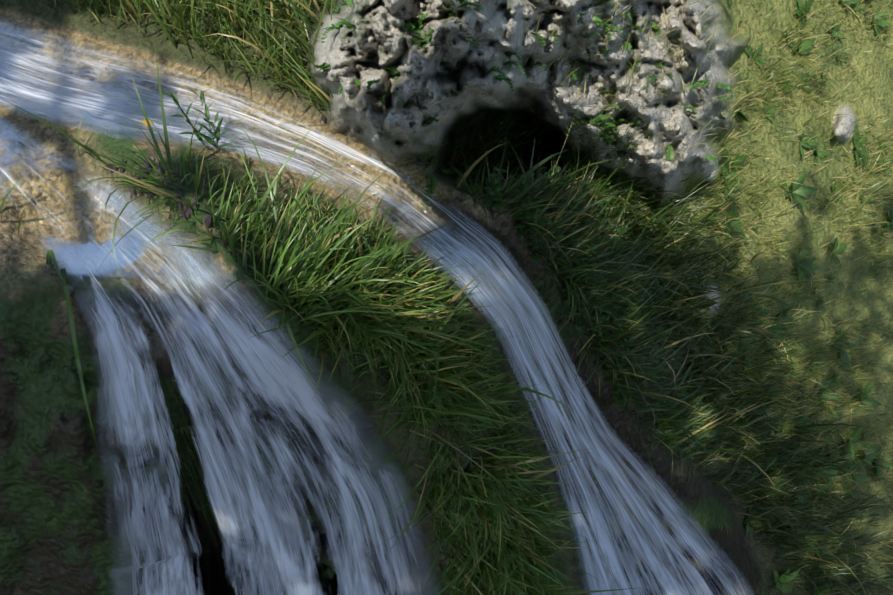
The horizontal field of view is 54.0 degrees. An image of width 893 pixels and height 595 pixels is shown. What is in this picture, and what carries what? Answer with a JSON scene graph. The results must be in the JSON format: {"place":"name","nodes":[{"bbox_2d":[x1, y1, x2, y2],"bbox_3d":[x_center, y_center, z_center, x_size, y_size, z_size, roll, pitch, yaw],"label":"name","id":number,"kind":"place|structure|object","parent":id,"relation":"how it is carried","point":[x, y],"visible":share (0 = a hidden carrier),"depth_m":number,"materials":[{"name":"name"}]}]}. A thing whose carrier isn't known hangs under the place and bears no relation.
{"place":"outdoors","nodes":[
{"label":"outdoors","id":0,"kind":"place"},
{"bbox_2d":[0,0,892,594],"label":"terrain","id":1,"kind":"structure","parent":0,"point":[56,538],"depth_m":2.71,"materials":[{"name":"brown soil"}]},
{"bbox_2d":[46,250,66,285],"bbox_3d":[-1.045,-0.079,2.331,0.028,0.023,0.148,-23,52,-19],"label":"grass blade","id":2,"kind":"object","parent":1,"relation":"on","point":[50,255],"depth_m":2.35,"materials":[{"name":"green plant"}]},
{"bbox_2d":[61,268,97,448],"bbox_3d":[-0.999,0.178,2.423,0.031,0.481,0.268,-5,48,-4],"label":"grass blade","id":3,"kind":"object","parent":1,"relation":"on","point":[69,308],"depth_m":2.35,"materials":[{"name":"green plant"}]},
{"bbox_2d":[89,273,124,277],"bbox_3d":[-0.949,-0.067,2.352,0.180,0.014,0.020,10,49,9],"label":"twig","id":4,"kind":"object","parent":1,"relation":"on","point":[108,276],"visible":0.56,"depth_m":2.35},
{"bbox_2d":[158,89,231,149],"bbox_3d":[-0.676,-0.504,2.412,0.157,0.235,0.152,1,48,1],"label":"willowherb","id":5,"kind":"object","parent":1,"relation":"on","point":[210,140],"depth_m":2.43,"materials":[{"name":"green plant"}]},
{"bbox_2d":[0,116,442,594],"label":"water stream","id":6,"kind":"structure","parent":1,"relation":"on","point":[266,562],"depth_m":2.49,"materials":[{"name":"white liquid"}]},
{"bbox_2d":[28,0,542,190],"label":"bank grass","id":7,"kind":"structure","parent":1,"relation":"on","point":[273,44],"depth_m":2.66,"materials":[{"name":"green plant"}]},
{"bbox_2d":[0,17,753,594],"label":"water stream","id":8,"kind":"structure","parent":1,"relation":"on","point":[654,567],"depth_m":2.75,"materials":[{"name":"white liquid"}]},
{"bbox_2d":[107,115,669,359],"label":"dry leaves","id":9,"kind":"object","parent":1,"relation":"on","point":[208,219],"visible":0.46,"depth_m":2.28,"materials":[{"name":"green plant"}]},
{"bbox_2d":[0,50,781,571],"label":"tufa grass","id":10,"kind":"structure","parent":1,"relation":"on","point":[144,186],"depth_m":2.58,"materials":[{"name":"green plant"}]},
{"bbox_2d":[176,128,633,594],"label":"ridge grass","id":11,"kind":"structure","parent":1,"relation":"on","point":[320,262],"depth_m":2.38,"materials":[{"name":"green plant"}]},
{"bbox_2d":[314,0,734,171],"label":"rock plant tufts","id":12,"kind":"object","parent":1,"relation":"on","point":[324,66],"depth_m":2.20,"materials":[{"name":"green plant"}]},
{"bbox_2d":[421,108,674,217],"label":"fern plants","id":13,"kind":"object","parent":1,"relation":"on","point":[450,171],"depth_m":3.06,"materials":[{"name":"green plant"}]},
{"bbox_2d":[361,116,892,594],"bbox_3d":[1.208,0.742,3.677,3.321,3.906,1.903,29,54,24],"label":"bank grass","id":14,"kind":"structure","parent":1,"relation":"on","point":[677,282],"depth_m":3.64,"materials":[{"name":"green plant"}]},
{"bbox_2d":[522,0,892,594],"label":"slope grass","id":15,"kind":"structure","parent":1,"relation":"on","point":[885,256],"depth_m":4.18,"materials":[{"name":"green plant"}]},
{"bbox_2d":[546,0,892,594],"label":"plant rosettes","id":16,"kind":"object","parent":1,"relation":"on","point":[799,188],"visible":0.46,"depth_m":4.21,"materials":[{"name":"green plant"}]},
{"bbox_2d":[722,480,782,573],"bbox_3d":[1.374,1.021,3.902,0.418,0.544,0.041,20,51,17],"label":"grass blade","id":17,"kind":"object","parent":1,"relation":"on","point":[755,528],"visible":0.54,"depth_m":3.95,"materials":[{"name":"green plant"}]}
]}

